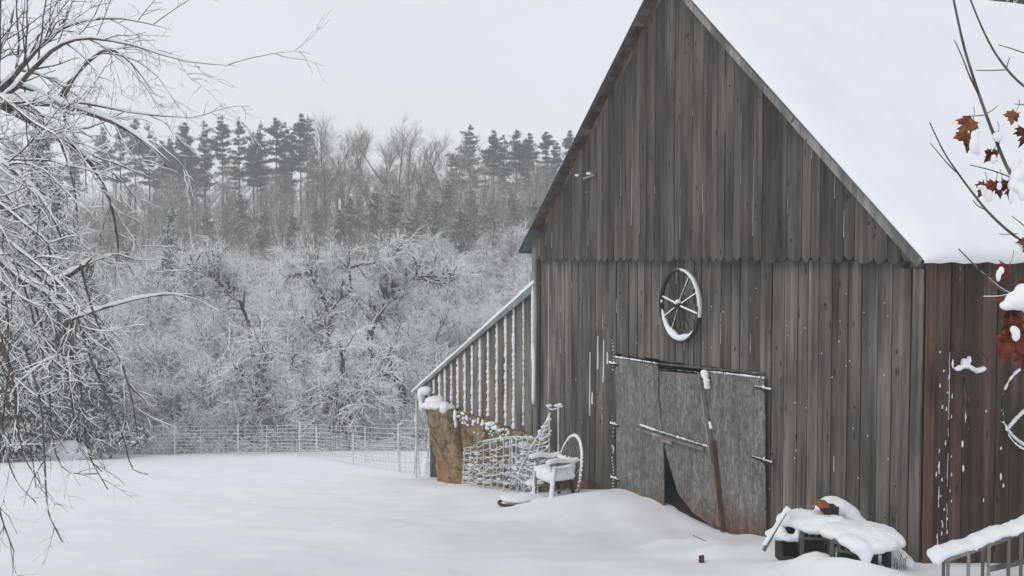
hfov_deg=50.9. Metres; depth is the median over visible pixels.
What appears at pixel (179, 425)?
snow laden tree
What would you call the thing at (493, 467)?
fencing bundle
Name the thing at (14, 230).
bare tree
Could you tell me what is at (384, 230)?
young pine
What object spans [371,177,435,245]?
bare tree
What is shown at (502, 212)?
bare tree
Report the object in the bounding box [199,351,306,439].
snow laden tree
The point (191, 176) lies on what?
pine tree
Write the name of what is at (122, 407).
snow laden tree
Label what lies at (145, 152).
pine tree
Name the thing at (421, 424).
snow laden tree
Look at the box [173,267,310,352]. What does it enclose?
snow laden tree
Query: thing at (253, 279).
snow laden tree
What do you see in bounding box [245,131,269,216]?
pine tree
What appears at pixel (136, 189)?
bare tree
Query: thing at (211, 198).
bare tree
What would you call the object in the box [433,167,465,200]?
bare tree
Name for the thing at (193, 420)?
snow laden tree
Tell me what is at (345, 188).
bare tree
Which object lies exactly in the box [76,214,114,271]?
bare tree
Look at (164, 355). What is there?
snow laden tree
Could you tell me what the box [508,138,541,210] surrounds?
pine tree
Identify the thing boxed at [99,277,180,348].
snow laden tree
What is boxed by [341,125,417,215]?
bare tree
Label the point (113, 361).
snow laden tree
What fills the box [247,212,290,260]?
bare tree
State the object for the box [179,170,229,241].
bare tree
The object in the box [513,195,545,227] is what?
bare tree
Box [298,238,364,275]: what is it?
bare tree
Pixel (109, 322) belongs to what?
snow laden tree
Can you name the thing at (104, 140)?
pine tree
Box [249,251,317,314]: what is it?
snow laden tree
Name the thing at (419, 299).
snow laden tree
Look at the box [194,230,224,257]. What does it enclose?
bare tree
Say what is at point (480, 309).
snow laden tree
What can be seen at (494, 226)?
bare tree
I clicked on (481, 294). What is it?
snow laden tree
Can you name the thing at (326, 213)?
bare tree
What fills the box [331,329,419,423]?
broken tree
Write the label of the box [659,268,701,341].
wagon wheel
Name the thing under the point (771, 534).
leaning stick
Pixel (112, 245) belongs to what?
bare tree
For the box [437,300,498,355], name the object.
snow laden tree
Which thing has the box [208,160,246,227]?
bare tree
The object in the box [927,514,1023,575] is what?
picket railing
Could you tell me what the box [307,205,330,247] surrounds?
young pine
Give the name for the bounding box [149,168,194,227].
bare tree
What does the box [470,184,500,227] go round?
bare tree
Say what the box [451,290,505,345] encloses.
snow laden tree
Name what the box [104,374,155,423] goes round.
snow laden tree
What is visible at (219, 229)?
bare tree
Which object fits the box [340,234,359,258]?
bare tree
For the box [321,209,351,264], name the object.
young pine
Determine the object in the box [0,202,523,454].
undergrowth
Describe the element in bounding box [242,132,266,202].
pine tree
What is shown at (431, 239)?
snow laden tree
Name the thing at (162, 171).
pine tree
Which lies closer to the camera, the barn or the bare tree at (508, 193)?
the barn
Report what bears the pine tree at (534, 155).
on the snow ground
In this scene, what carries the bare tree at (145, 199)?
on the snow ground
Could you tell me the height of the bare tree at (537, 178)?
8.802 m
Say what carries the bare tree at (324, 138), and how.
on the snow ground
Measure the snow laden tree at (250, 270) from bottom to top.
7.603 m
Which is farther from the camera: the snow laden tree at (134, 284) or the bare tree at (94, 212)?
the bare tree at (94, 212)
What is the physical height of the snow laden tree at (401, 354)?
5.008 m
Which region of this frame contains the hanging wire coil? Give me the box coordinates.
[951,334,988,482]
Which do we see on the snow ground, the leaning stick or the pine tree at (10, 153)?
the pine tree at (10, 153)
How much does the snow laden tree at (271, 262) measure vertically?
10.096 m
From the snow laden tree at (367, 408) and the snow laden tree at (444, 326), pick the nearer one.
the snow laden tree at (367, 408)
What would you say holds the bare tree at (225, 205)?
on the snow ground
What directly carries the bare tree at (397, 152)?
on the snow ground
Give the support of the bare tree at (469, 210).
on the snow ground
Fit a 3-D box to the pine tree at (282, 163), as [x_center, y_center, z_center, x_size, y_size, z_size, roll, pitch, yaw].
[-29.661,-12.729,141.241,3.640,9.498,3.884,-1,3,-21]
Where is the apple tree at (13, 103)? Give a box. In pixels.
[0,0,330,575]
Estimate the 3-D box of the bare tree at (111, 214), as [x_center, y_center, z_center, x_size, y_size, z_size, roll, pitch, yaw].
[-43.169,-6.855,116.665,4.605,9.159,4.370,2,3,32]
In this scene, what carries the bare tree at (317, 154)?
on the snow ground
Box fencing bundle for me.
[461,435,537,492]
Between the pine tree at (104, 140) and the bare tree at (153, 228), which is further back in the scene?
the pine tree at (104, 140)
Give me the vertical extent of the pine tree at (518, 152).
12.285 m
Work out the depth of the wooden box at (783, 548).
12.43 m
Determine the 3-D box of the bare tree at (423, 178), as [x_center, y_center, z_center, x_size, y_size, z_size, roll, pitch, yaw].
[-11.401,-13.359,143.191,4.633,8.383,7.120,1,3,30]
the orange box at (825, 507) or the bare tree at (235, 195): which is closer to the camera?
the orange box at (825, 507)
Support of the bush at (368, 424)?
on the snow ground
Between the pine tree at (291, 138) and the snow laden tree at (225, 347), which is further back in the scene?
the pine tree at (291, 138)
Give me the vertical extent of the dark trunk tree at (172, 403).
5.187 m
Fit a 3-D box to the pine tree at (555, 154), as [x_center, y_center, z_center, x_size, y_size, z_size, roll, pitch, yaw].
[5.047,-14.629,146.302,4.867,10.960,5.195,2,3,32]
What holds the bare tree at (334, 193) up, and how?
on the snow ground
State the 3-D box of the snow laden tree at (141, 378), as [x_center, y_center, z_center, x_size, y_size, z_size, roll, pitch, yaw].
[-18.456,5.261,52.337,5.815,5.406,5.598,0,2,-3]
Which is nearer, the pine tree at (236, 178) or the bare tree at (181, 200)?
the bare tree at (181, 200)
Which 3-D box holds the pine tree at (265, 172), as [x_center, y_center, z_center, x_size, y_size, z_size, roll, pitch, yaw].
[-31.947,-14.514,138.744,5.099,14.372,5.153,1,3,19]
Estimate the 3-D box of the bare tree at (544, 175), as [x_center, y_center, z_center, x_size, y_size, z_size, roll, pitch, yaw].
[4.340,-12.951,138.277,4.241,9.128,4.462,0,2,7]
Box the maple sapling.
[929,0,1023,372]
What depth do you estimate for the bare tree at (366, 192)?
122.23 m
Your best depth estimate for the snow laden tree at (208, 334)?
67.75 m
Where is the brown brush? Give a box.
[0,169,555,322]
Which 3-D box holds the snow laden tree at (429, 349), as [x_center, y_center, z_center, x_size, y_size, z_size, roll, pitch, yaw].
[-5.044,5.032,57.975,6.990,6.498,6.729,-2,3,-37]
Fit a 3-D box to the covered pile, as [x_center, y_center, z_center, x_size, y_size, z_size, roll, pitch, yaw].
[-18.856,6.495,41.328,5.770,1.341,2.011,0,2,0]
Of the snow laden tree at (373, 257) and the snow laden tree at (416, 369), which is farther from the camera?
the snow laden tree at (373, 257)
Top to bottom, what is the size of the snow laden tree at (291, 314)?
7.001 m
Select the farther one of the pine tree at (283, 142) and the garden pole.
the pine tree at (283, 142)
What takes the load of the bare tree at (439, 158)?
on the snow ground
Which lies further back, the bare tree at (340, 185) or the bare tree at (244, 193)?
the bare tree at (244, 193)
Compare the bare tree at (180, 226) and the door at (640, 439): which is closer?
the door at (640, 439)
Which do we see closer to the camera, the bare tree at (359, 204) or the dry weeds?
the dry weeds
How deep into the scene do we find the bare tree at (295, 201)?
119.40 m
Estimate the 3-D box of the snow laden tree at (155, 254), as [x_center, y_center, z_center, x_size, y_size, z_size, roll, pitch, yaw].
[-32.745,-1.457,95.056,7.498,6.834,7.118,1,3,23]
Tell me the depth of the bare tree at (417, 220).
101.42 m
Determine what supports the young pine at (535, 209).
on the snow ground
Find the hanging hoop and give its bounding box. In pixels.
[1001,368,1023,450]
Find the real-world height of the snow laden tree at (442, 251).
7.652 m
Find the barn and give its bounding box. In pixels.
[411,0,1023,563]
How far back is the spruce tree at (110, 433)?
42.97 m
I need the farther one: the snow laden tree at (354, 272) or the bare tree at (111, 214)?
the bare tree at (111, 214)
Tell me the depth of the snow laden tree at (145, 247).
89.23 m
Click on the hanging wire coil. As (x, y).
(963, 365)
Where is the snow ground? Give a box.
[0,219,1023,575]
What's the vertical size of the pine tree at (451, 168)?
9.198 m
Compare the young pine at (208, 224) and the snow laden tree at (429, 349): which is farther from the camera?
the young pine at (208, 224)
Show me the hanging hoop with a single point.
(1009, 426)
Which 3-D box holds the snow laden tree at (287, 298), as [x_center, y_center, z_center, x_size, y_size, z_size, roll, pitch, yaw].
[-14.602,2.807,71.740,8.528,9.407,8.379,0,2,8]
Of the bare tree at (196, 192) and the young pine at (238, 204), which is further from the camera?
the bare tree at (196, 192)
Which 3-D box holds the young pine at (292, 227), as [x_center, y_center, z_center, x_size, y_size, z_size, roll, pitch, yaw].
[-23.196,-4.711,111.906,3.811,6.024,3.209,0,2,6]
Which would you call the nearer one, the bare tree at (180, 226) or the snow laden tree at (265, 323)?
the snow laden tree at (265, 323)
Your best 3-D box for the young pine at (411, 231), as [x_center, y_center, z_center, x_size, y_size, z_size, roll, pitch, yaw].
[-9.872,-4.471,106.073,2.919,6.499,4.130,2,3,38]
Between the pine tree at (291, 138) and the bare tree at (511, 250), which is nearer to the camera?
the bare tree at (511, 250)
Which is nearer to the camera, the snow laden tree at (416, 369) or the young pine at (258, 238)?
the snow laden tree at (416, 369)
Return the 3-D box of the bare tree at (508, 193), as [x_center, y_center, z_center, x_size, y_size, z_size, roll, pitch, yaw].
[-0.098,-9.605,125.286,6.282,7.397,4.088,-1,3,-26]
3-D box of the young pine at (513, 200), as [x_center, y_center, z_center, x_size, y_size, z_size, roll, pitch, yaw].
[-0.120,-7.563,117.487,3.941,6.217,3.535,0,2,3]
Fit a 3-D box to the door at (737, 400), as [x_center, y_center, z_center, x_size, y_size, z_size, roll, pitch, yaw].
[3.168,2.364,15.322,0.155,2.373,1.823,-1,3,-26]
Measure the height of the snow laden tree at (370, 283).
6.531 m
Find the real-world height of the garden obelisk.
1.516 m
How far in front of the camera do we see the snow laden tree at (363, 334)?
71.47 m
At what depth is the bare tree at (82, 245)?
111.52 m
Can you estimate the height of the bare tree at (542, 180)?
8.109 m
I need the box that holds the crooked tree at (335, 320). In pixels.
[263,231,406,380]
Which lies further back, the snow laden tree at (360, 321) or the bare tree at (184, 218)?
the bare tree at (184, 218)
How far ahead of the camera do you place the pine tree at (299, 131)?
138.19 m
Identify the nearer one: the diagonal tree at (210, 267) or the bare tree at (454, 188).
the diagonal tree at (210, 267)
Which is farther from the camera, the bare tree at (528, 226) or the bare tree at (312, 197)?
the bare tree at (312, 197)
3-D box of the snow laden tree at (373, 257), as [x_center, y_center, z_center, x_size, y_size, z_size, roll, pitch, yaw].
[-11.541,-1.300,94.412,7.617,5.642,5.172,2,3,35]
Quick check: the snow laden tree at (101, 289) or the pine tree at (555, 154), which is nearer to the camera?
the snow laden tree at (101, 289)
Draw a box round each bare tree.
[0,173,14,209]
[0,206,21,256]
[55,218,94,265]
[72,233,90,258]
[74,190,136,268]
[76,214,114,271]
[95,212,156,277]
[97,201,149,270]
[100,185,130,253]
[106,181,125,215]
[114,175,149,249]
[119,174,146,226]
[121,199,153,236]
[125,188,167,217]
[133,185,189,234]
[138,187,164,232]
[139,215,157,253]
[144,169,192,223]
[144,186,159,221]
[147,181,176,244]
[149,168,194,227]
[153,213,194,257]
[166,165,200,229]
[166,185,201,242]
[174,210,195,245]
[178,213,187,244]
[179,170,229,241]
[187,179,204,229]
[189,196,235,256]
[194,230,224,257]
[198,167,219,207]
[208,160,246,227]
[211,193,249,253]
[212,175,252,217]
[212,220,237,260]
[213,175,245,216]
[213,212,232,239]
[224,181,258,209]
[244,164,273,204]
[246,184,310,254]
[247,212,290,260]
[255,241,282,268]
[256,174,284,233]
[260,165,286,224]
[262,168,273,209]
[262,240,281,262]
[265,168,304,223]
[269,191,320,249]
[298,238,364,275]
[299,175,315,221]
[300,110,358,232]
[301,120,361,216]
[302,173,321,208]
[302,184,321,220]
[307,139,348,210]
[310,172,338,242]
[311,157,333,208]
[317,223,331,250]
[318,201,333,229]
[320,128,375,225]
[321,166,348,218]
[326,166,349,212]
[326,172,337,217]
[331,111,423,216]
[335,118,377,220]
[337,162,369,242]
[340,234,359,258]
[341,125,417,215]
[342,217,395,275]
[347,205,371,237]
[349,168,399,227]
[369,138,408,204]
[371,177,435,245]
[372,161,410,229]
[388,122,436,207]
[389,193,459,248]
[396,162,417,195]
[397,182,412,207]
[403,130,455,190]
[410,158,442,197]
[412,138,487,202]
[413,130,445,195]
[413,201,457,232]
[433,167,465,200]
[437,137,467,209]
[445,174,463,210]
[447,176,488,247]
[450,184,464,220]
[456,160,504,209]
[464,209,485,248]
[467,233,526,291]
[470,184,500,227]
[471,149,502,205]
[477,199,515,262]
[478,159,507,202]
[479,199,512,239]
[487,177,532,220]
[488,204,518,246]
[489,173,541,225]
[496,200,509,228]
[507,155,529,195]
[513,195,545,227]
[520,212,533,234]
[524,158,554,203]
[525,159,551,200]
[530,168,555,199]
[531,152,556,196]
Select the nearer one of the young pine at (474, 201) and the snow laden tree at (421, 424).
the snow laden tree at (421, 424)
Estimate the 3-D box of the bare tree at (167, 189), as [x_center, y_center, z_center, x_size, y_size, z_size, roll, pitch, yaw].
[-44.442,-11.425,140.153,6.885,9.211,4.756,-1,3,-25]
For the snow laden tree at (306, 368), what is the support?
on the snow ground
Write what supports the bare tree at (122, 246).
on the snow ground
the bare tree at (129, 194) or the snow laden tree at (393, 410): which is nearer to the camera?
the snow laden tree at (393, 410)
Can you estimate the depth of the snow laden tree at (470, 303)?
73.98 m
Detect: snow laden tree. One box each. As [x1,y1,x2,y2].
[73,256,141,318]
[77,276,151,369]
[80,242,144,296]
[96,328,186,399]
[97,236,176,286]
[99,271,160,330]
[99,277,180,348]
[99,290,173,352]
[101,372,155,424]
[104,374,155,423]
[108,240,203,316]
[109,331,211,388]
[109,343,184,429]
[112,248,197,296]
[112,328,198,389]
[120,413,155,452]
[125,288,257,366]
[127,325,219,378]
[136,286,207,331]
[136,290,274,363]
[136,365,194,422]
[140,281,202,354]
[146,340,227,392]
[154,396,221,454]
[159,409,209,440]
[167,278,291,371]
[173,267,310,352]
[182,356,256,439]
[184,252,267,310]
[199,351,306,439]
[200,240,264,293]
[201,308,268,369]
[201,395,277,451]
[222,254,277,307]
[224,328,304,365]
[233,311,367,407]
[234,393,305,449]
[248,258,278,294]
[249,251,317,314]
[249,267,325,359]
[250,309,282,353]
[252,233,367,308]
[258,290,366,370]
[261,228,323,306]
[263,342,366,444]
[274,302,370,353]
[275,387,344,444]
[286,346,329,390]
[303,412,346,447]
[311,249,357,281]
[319,259,423,326]
[320,320,398,370]
[324,259,370,291]
[328,250,378,296]
[334,297,390,335]
[337,365,425,447]
[338,398,393,441]
[346,325,391,357]
[353,317,419,372]
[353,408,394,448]
[354,288,488,365]
[358,369,424,431]
[360,242,420,288]
[361,335,449,404]
[369,219,466,291]
[372,324,467,407]
[374,297,456,345]
[376,398,422,443]
[378,275,443,331]
[389,360,434,412]
[396,311,456,364]
[397,409,429,449]
[398,216,491,294]
[398,357,436,396]
[406,256,493,323]
[406,357,440,409]
[407,288,500,339]
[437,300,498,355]
[440,271,502,317]
[446,239,507,294]
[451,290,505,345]
[455,295,498,343]
[459,219,531,281]
[476,279,519,317]
[481,216,531,280]
[485,245,531,305]
[486,256,531,311]
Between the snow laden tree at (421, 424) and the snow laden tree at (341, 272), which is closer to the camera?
the snow laden tree at (421, 424)
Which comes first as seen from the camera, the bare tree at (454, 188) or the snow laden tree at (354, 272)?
the snow laden tree at (354, 272)
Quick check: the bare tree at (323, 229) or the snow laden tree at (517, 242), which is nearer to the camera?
the snow laden tree at (517, 242)
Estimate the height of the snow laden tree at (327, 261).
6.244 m
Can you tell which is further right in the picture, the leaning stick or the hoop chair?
the leaning stick
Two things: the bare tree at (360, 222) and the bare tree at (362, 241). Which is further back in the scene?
the bare tree at (360, 222)
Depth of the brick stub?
12.74 m
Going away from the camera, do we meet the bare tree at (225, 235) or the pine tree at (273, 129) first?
the bare tree at (225, 235)
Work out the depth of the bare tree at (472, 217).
106.87 m
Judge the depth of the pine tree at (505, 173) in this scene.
146.12 m
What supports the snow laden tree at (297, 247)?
on the snow ground
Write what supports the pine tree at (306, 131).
on the snow ground
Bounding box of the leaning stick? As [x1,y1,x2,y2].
[762,506,791,551]
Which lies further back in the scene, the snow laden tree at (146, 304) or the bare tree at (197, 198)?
the bare tree at (197, 198)
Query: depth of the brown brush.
124.61 m
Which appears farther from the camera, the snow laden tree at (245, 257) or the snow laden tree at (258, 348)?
the snow laden tree at (245, 257)
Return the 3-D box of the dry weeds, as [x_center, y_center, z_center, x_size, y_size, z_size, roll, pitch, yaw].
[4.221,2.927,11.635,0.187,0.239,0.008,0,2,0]
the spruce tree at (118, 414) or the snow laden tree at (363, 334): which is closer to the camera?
the spruce tree at (118, 414)
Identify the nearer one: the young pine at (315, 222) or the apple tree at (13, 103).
the apple tree at (13, 103)
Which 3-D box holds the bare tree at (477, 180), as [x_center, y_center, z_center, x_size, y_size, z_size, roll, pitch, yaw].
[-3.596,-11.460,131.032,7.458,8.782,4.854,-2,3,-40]
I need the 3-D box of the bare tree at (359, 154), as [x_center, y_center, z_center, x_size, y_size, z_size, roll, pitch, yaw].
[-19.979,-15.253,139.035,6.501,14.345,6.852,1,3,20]
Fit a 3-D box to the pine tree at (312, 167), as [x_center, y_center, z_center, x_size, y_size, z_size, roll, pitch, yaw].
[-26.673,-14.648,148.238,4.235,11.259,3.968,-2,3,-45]
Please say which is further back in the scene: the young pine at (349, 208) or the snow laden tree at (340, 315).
the young pine at (349, 208)
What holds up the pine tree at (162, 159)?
on the snow ground
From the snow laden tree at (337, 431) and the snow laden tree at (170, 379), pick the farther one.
the snow laden tree at (170, 379)
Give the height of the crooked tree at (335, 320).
11.094 m
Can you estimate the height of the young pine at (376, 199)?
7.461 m
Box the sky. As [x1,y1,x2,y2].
[0,0,642,229]
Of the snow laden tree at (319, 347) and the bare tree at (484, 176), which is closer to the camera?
the snow laden tree at (319, 347)
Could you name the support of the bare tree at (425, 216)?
on the snow ground
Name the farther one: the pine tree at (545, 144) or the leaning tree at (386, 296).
the pine tree at (545, 144)
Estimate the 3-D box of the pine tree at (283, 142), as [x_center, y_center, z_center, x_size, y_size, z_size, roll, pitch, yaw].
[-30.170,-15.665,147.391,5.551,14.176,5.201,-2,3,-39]
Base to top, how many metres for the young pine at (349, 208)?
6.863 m
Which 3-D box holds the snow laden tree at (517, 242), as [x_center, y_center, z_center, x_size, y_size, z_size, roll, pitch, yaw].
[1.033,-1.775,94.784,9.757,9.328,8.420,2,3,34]
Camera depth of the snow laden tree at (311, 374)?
51.53 m
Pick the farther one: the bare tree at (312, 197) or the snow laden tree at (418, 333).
the bare tree at (312, 197)
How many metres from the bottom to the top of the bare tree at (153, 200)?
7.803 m
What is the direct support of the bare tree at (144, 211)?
on the snow ground
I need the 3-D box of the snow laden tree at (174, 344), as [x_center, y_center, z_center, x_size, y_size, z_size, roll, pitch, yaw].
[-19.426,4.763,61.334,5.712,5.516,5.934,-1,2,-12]
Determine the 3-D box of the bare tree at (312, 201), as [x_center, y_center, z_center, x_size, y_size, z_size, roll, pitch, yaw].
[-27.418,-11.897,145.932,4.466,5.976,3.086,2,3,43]
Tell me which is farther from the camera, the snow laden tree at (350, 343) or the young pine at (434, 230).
the young pine at (434, 230)
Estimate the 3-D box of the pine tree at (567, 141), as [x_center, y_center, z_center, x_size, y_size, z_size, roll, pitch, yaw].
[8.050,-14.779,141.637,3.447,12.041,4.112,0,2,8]
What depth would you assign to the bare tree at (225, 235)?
107.56 m
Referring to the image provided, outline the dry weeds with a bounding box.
[894,549,910,569]
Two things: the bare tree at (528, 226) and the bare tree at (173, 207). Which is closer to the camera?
the bare tree at (528, 226)
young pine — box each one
[197,206,220,253]
[221,192,256,244]
[242,210,277,259]
[278,214,303,258]
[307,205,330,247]
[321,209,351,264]
[340,195,365,250]
[359,186,383,244]
[372,192,413,250]
[372,219,395,252]
[395,210,419,256]
[410,182,434,244]
[420,220,451,268]
[422,193,451,245]
[437,180,455,235]
[442,188,483,249]
[447,210,474,265]
[473,199,495,253]
[496,190,527,238]
[521,200,538,238]
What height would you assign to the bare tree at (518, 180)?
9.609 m
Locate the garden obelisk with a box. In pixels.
[512,412,551,489]
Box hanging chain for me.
[999,431,1003,488]
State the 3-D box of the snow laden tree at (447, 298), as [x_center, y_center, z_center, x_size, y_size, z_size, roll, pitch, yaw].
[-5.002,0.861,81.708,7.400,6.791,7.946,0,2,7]
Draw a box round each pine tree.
[0,128,24,198]
[30,132,57,162]
[50,133,87,226]
[90,127,119,222]
[102,120,140,225]
[119,119,154,224]
[133,123,173,233]
[145,141,174,225]
[153,135,177,184]
[153,142,179,192]
[164,122,199,208]
[165,144,177,178]
[168,142,197,231]
[169,132,198,210]
[173,151,198,201]
[178,145,206,223]
[189,121,223,223]
[205,114,237,221]
[225,116,255,207]
[226,159,244,209]
[241,136,272,223]
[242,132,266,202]
[244,120,287,224]
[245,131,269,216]
[261,117,287,219]
[273,123,311,217]
[275,155,299,217]
[282,133,298,210]
[286,163,296,217]
[288,113,316,224]
[291,114,319,216]
[303,142,330,207]
[445,124,487,207]
[446,157,456,179]
[474,130,505,210]
[479,136,501,194]
[492,134,529,206]
[501,129,533,217]
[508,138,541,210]
[520,132,541,187]
[532,132,562,193]
[534,140,562,187]
[559,130,574,157]
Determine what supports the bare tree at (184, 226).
on the snow ground
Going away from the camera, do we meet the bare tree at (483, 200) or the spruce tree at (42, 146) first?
the spruce tree at (42, 146)
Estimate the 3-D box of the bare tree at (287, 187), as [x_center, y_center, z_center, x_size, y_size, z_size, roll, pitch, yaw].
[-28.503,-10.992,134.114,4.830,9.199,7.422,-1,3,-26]
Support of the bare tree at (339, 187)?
on the snow ground
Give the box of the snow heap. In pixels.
[765,496,913,567]
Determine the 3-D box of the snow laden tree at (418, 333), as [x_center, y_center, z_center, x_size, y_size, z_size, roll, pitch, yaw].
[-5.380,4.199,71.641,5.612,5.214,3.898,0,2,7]
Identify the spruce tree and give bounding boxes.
[0,239,84,461]
[0,310,47,459]
[15,134,125,400]
[33,164,153,459]
[65,253,136,452]
[140,210,185,309]
[995,0,1023,3]
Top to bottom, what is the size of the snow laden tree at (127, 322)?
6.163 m
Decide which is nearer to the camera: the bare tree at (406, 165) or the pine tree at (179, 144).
the pine tree at (179, 144)
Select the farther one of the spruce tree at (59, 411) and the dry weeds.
the spruce tree at (59, 411)
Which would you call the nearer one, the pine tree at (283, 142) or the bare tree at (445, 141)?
the bare tree at (445, 141)
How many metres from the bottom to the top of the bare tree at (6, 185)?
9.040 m
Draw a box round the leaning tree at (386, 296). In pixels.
[338,225,493,344]
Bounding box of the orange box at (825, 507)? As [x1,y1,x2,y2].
[815,499,838,515]
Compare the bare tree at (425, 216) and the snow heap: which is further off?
the bare tree at (425, 216)
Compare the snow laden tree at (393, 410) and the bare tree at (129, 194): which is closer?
the snow laden tree at (393, 410)
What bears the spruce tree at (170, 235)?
on the snow ground
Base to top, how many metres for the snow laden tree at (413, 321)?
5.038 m
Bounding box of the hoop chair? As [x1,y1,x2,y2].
[529,433,582,497]
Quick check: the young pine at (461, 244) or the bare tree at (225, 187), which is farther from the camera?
the bare tree at (225, 187)
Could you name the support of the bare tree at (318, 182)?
on the snow ground
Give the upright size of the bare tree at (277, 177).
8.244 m
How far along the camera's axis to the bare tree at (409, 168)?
136.12 m
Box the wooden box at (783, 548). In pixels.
[775,520,799,560]
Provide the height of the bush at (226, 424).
3.381 m
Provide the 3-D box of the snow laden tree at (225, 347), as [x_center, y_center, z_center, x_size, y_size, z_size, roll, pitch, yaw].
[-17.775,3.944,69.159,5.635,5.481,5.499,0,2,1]
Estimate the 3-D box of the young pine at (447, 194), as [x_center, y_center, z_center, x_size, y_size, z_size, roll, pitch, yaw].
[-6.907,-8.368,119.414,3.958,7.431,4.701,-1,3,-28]
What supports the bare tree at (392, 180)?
on the snow ground
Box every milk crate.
[798,530,829,554]
[830,538,870,562]
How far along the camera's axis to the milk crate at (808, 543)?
12.10 m
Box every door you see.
[609,343,706,505]
[659,369,727,530]
[697,369,774,536]
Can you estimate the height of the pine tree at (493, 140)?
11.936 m
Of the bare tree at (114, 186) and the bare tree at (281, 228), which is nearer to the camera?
the bare tree at (281, 228)
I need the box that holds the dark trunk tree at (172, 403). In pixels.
[124,348,248,448]
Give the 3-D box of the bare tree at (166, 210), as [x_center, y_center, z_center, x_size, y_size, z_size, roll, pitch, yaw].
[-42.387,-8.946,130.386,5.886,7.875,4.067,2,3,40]
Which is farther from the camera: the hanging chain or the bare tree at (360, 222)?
the bare tree at (360, 222)
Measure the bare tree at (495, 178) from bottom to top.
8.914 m
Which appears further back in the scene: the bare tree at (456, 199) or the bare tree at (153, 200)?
the bare tree at (153, 200)
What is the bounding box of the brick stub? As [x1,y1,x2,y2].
[699,555,703,562]
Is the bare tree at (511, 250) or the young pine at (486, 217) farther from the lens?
the young pine at (486, 217)
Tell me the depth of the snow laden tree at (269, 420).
46.90 m
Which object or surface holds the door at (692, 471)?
in the barn
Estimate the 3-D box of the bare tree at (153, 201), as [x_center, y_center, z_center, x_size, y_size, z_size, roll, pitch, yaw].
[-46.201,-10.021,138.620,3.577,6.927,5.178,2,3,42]
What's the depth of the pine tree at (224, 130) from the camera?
137.18 m
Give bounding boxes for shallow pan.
[497,492,545,506]
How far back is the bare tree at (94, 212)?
107.25 m
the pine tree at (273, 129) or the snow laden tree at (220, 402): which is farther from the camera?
the pine tree at (273, 129)
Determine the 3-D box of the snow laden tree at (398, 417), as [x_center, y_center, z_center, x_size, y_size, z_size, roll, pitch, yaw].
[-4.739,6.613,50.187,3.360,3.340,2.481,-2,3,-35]
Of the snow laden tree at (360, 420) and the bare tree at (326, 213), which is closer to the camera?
the snow laden tree at (360, 420)
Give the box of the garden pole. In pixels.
[546,403,562,450]
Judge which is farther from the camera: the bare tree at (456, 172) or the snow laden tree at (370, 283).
the bare tree at (456, 172)
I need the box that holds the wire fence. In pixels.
[83,415,429,474]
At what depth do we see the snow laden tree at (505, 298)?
74.60 m
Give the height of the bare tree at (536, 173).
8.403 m
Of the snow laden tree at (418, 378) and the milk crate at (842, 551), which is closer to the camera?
the milk crate at (842, 551)
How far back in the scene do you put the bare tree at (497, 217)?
106.00 m
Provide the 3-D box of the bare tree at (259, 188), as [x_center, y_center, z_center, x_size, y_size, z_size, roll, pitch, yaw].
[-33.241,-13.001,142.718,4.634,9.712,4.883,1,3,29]
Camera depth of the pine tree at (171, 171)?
146.86 m
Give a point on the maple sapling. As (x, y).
(1010, 338)
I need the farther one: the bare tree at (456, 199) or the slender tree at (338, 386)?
the bare tree at (456, 199)
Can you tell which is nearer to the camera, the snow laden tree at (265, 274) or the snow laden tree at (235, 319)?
the snow laden tree at (235, 319)
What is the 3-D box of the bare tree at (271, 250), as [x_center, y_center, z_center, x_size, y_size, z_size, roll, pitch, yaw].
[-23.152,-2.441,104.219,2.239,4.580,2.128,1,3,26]
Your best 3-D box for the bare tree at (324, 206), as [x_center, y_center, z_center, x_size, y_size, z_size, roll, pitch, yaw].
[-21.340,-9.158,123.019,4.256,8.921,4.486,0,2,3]
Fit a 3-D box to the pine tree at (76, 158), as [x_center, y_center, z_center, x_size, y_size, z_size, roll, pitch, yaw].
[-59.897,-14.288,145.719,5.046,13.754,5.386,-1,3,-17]
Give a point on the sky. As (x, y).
(537, 67)
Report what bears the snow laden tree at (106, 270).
on the snow ground
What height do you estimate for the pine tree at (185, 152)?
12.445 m
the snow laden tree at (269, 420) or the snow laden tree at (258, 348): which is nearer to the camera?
the snow laden tree at (269, 420)
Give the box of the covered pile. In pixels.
[38,440,89,460]
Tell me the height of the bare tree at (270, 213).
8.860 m
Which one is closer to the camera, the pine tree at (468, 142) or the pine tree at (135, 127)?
the pine tree at (468, 142)
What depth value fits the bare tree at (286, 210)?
115.75 m
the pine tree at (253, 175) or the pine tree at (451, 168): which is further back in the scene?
the pine tree at (451, 168)
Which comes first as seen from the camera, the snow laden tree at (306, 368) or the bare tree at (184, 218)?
the snow laden tree at (306, 368)
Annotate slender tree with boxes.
[200,315,298,449]
[269,318,403,450]
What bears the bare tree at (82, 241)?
on the snow ground
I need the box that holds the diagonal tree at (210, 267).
[157,229,267,359]
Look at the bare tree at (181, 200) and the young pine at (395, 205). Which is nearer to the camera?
the young pine at (395, 205)
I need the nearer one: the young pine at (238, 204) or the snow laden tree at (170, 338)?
the snow laden tree at (170, 338)
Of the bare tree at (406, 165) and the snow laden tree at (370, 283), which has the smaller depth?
the snow laden tree at (370, 283)
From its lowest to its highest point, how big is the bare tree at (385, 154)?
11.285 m
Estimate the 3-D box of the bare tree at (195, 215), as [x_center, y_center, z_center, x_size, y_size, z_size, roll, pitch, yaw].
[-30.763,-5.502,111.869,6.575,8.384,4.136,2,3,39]

